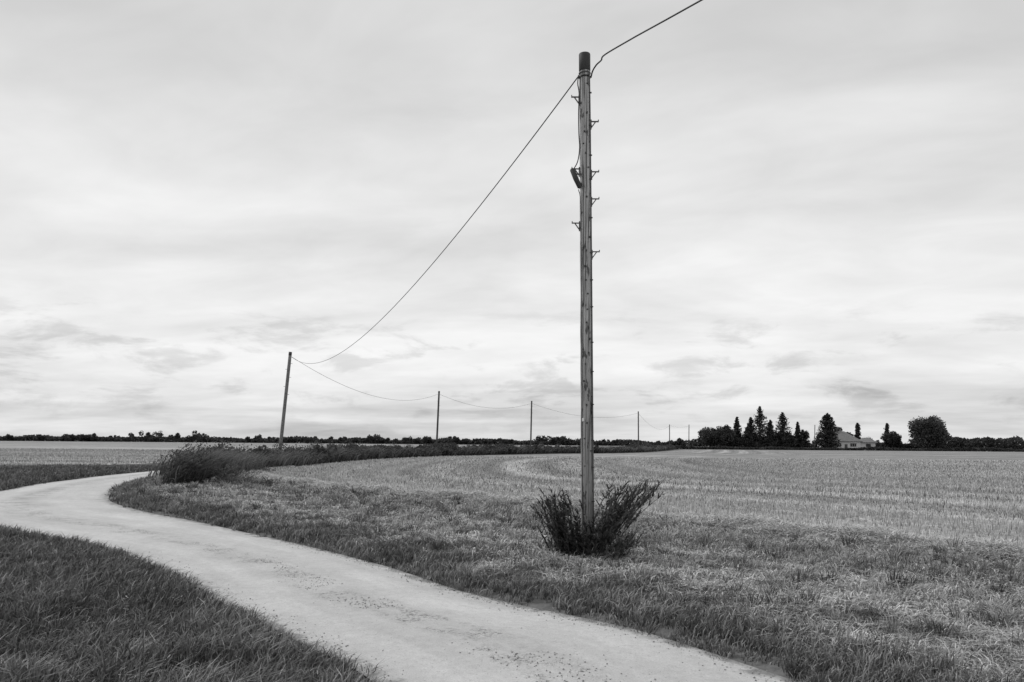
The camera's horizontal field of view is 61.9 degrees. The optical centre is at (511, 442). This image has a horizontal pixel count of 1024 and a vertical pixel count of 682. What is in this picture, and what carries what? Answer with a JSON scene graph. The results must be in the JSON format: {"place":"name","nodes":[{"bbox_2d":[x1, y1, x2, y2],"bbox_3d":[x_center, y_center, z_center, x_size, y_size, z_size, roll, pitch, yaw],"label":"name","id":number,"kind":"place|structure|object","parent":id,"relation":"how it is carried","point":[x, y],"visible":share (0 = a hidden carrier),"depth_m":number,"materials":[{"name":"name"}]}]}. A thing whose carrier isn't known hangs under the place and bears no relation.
{"place":"outdoors","nodes":[
{"label":"outdoors","id":0,"kind":"place"},
{"bbox_2d":[0,470,794,681],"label":"country road","id":1,"kind":"structure","parent":0,"point":[419,630],"depth_m":8.14,"materials":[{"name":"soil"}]},
{"bbox_2d":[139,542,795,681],"bbox_3d":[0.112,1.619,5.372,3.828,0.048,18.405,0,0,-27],"label":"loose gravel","id":2,"kind":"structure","parent":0,"point":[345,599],"depth_m":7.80,"materials":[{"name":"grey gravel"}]},
{"bbox_2d":[0,462,1023,681],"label":"verge grass","id":3,"kind":"structure","parent":0,"point":[32,598],"depth_m":8.69,"materials":[{"name":"plant"}]},
{"bbox_2d":[0,440,1023,681],"bbox_3d":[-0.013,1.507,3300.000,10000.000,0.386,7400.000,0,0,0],"label":"ground","id":4,"kind":"structure","parent":0,"point":[540,603],"depth_m":22.25,"materials":[{"name":"plant"}]},
{"bbox_2d":[160,439,227,484],"bbox_3d":[-10.708,0.675,28.857,2.569,1.692,2.353,0,0,0],"label":"reed bush","id":5,"kind":"object","parent":4,"relation":"on","point":[182,471],"visible":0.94,"depth_m":28.53,"materials":[{"name":"grey plant"}]},
{"bbox_2d":[173,440,225,481],"bbox_3d":[-11.365,0.680,30.817,2.409,1.671,2.623,0,0,26],"label":"reed bush","id":6,"kind":"object","parent":4,"relation":"on","point":[211,471],"visible":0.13,"depth_m":30.79,"materials":[{"name":"black plant"}]},
{"bbox_2d":[197,445,228,477],"bbox_3d":[-12.389,0.784,34.225,2.627,1.448,2.732,0,0,39],"label":"reed bush","id":7,"kind":"object","parent":4,"relation":"on","point":[215,474],"visible":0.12,"depth_m":34.10,"materials":[{"name":"black plant"}]},
{"bbox_2d":[214,461,243,481],"bbox_3d":[-10.067,1.049,30.569,1.395,0.955,2.061,0,0,0],"label":"reed bush","id":8,"kind":"object","parent":4,"relation":"on","point":[228,471],"visible":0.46,"depth_m":30.45,"materials":[{"name":"grey plant"}]},
{"bbox_2d":[213,470,259,484],"bbox_3d":[-9.306,1.234,29.041,1.836,0.599,1.634,0,0,25],"label":"weed clump","id":9,"kind":"object","parent":4,"relation":"on","point":[234,479],"visible":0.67,"depth_m":28.88,"materials":[{"name":"grey plant"}]},
{"bbox_2d":[256,475,276,485],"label":"weed clump","id":10,"kind":"object","parent":4,"relation":"on","point":[262,482],"visible":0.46,"depth_m":28.50,"materials":[{"name":"grey plant"}]},
{"bbox_2d":[278,352,292,449],"bbox_3d":[-14.660,-1.968,55.000,0.967,7.809,0.230,0,0,0],"label":"telegraph pole","id":11,"kind":"object","parent":4,"relation":"on","point":[286,394],"visible":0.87,"depth_m":54.91,"materials":[{"name":"grey wood"}]},
{"bbox_2d":[294,358,434,399],"bbox_3d":[-11.236,-4.739,75.500,0.022,1.630,41.433,0,0,8],"label":"overhead cable","id":12,"kind":"object","parent":11,"relation":"attached to","point":[351,388],"visible":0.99,"depth_m":64.45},
{"bbox_2d":[375,503,408,517],"bbox_3d":[-2.532,1.380,16.909,1.223,0.418,1.286,0,0,25],"label":"weed clump","id":13,"kind":"object","parent":4,"relation":"on","point":[383,513],"visible":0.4,"depth_m":16.92,"materials":[{"name":"grey plant"}]},
{"bbox_2d":[129,439,675,477],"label":"roadside hedge","id":14,"kind":"object","parent":4,"relation":"on","point":[264,455],"visible":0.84,"depth_m":67.40,"materials":[{"name":"black plant"}]},
{"bbox_2d":[436,391,439,446],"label":"telegraph pole","id":15,"kind":"object","parent":4,"relation":"on","point":[438,415],"visible":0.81,"depth_m":95.91,"materials":[{"name":"grey wood"}]},
{"bbox_2d":[444,522,474,531],"bbox_3d":[-0.876,1.481,14.690,0.892,0.243,0.938,0,0,20],"label":"weed clump","id":16,"kind":"object","parent":4,"relation":"on","point":[459,528],"visible":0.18,"depth_m":14.61,"materials":[{"name":"grey plant"}]},
{"bbox_2d":[0,430,1022,448],"bbox_3d":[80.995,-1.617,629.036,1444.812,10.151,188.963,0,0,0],"label":"distant tree line","id":17,"kind":"object","parent":4,"relation":"on","point":[369,439],"visible":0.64,"depth_m":633.49,"materials":[{"name":"black plant"}]},
{"bbox_2d":[0,448,1023,546],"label":"stubble","id":18,"kind":"object","parent":4,"relation":"on","point":[885,467],"visible":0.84,"depth_m":36.89,"materials":[{"name":"grey plant"}]},
{"bbox_2d":[530,401,531,453],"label":"telegraph pole","id":19,"kind":"object","parent":4,"relation":"on","point":[531,429],"visible":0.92,"depth_m":116.91,"materials":[{"name":"grey wood"}]},
{"bbox_2d":[570,51,599,544],"bbox_3d":[0.986,-1.715,11.709,0.421,7.261,0.194,0,0,0],"label":"telegraph pole","id":20,"kind":"object","parent":4,"relation":"on","point":[584,174],"visible":0.97,"depth_m":11.65,"materials":[{"name":"grey wood"}]},
{"bbox_2d":[292,77,577,363],"bbox_3d":[-6.651,-4.505,33.300,0.017,1.977,45.774,0,0,-19],"label":"overhead cable","id":21,"kind":"object","parent":20,"relation":"attached to","point":[473,213],"visible":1,"depth_m":15.85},
{"bbox_2d":[590,0,702,77],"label":"overhead cable","id":22,"kind":"object","parent":20,"relation":"attached to","point":[693,4],"visible":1,"depth_m":10.57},
{"bbox_2d":[530,475,669,561],"bbox_3d":[1.181,1.009,11.422,2.005,1.226,1.614,0,0,-31],"label":"bush","id":23,"kind":"object","parent":4,"relation":"on","point":[605,531],"visible":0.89,"depth_m":11.26,"materials":[{"name":"black plant"}]},
{"bbox_2d":[638,411,638,452],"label":"telegraph pole","id":24,"kind":"object","parent":4,"relation":"on","point":[638,431],"visible":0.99,"depth_m":150.89,"materials":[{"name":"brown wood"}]},
{"bbox_2d":[256,471,1023,569],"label":"cut straw windrow","id":25,"kind":"object","parent":4,"relation":"on","point":[885,534],"visible":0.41,"depth_m":13.59,"materials":[{"name":"grey plant"}]},
{"bbox_2d":[697,427,719,446],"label":"broadleaf tree","id":26,"kind":"object","parent":4,"relation":"on","point":[705,434],"visible":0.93,"depth_m":278.47,"materials":[{"name":"black plant"}]},
{"bbox_2d":[713,425,736,445],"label":"broadleaf tree","id":27,"kind":"object","parent":4,"relation":"on","point":[725,433],"visible":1,"depth_m":276.53,"materials":[{"name":"black plant"}]},
{"bbox_2d":[732,417,741,438],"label":"pine tree","id":28,"kind":"object","parent":4,"relation":"on","point":[736,428],"visible":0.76,"depth_m":282.47,"materials":[{"name":"black plant"}]},
{"bbox_2d":[737,427,754,446],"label":"pine tree","id":29,"kind":"object","parent":4,"relation":"on","point":[746,435],"visible":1,"depth_m":278.30,"materials":[{"name":"black plant"}]},
{"bbox_2d":[747,417,756,433],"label":"spruce tree","id":30,"kind":"object","parent":4,"relation":"on","point":[749,424],"visible":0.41,"depth_m":283.59,"materials":[{"name":"black plant"}]},
{"bbox_2d":[743,406,776,446],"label":"spruce tree","id":31,"kind":"object","parent":4,"relation":"on","point":[760,428],"visible":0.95,"depth_m":279.20,"materials":[{"name":"black plant"}]},
{"bbox_2d":[761,420,777,449],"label":"spruce tree","id":32,"kind":"object","parent":4,"relation":"on","point":[770,424],"visible":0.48,"depth_m":282.57,"materials":[{"name":"black plant"}]},
{"bbox_2d":[766,412,795,446],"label":"spruce tree","id":33,"kind":"object","parent":4,"relation":"on","point":[781,427],"visible":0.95,"depth_m":279.41,"materials":[{"name":"black plant"}]},
{"bbox_2d":[792,422,804,446],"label":"spruce tree","id":34,"kind":"object","parent":4,"relation":"on","point":[797,432],"visible":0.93,"depth_m":280.48,"materials":[{"name":"black plant"}]},
{"bbox_2d":[815,413,840,447],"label":"cypress tree","id":35,"kind":"object","parent":4,"relation":"on","point":[828,437],"visible":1,"depth_m":277.02,"materials":[{"name":"black plant"}]},
{"bbox_2d":[721,430,939,450],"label":"shrubbery","id":36,"kind":"object","parent":4,"relation":"on","point":[806,434],"visible":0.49,"depth_m":281.19,"materials":[{"name":"black plant"}]},
{"bbox_2d":[673,445,1023,451],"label":"garden hedge","id":37,"kind":"object","parent":4,"relation":"on","point":[983,449],"visible":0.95,"depth_m":271.92,"materials":[{"name":"black plant"}]},
{"bbox_2d":[819,427,877,447],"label":"bungalow","id":38,"kind":"object","parent":4,"relation":"on","point":[847,440],"visible":0.56,"depth_m":284.40,"materials":[{"name":"tile"}]},
{"bbox_2d":[838,443,870,446],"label":"windows","id":39,"kind":"structure","parent":38,"relation":"in","point":[851,444],"depth_m":283.97,"materials":[{"name":"black glass"}]},
{"bbox_2d":[854,423,860,438],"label":"poplar tree","id":40,"kind":"object","parent":4,"relation":"on","point":[857,431],"visible":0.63,"depth_m":293.60,"materials":[{"name":"black plant"}]},
{"bbox_2d":[883,423,890,447],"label":"poplar tree","id":41,"kind":"object","parent":4,"relation":"on","point":[886,429],"visible":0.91,"depth_m":287.66,"materials":[{"name":"black plant"}]},
{"bbox_2d":[880,431,902,447],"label":"broadleaf tree","id":42,"kind":"object","parent":4,"relation":"on","point":[893,438],"visible":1,"depth_m":285.07,"materials":[{"name":"black plant"}]},
{"bbox_2d":[907,415,950,448],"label":"oak tree","id":43,"kind":"object","parent":4,"relation":"on","point":[930,431],"visible":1,"depth_m":276.58,"materials":[{"name":"black plant"}]},
{"bbox_2d":[905,434,1023,450],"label":"distant wood","id":44,"kind":"object","parent":4,"relation":"on","point":[987,441],"visible":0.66,"depth_m":311.11,"materials":[{"name":"black plant"}]},
{"bbox_2d":[0,0,1023,444],"label":"sky","id":45,"kind":"structure","parent":0,"point":[805,210],"materials":[{"name":"white"}]}
]}

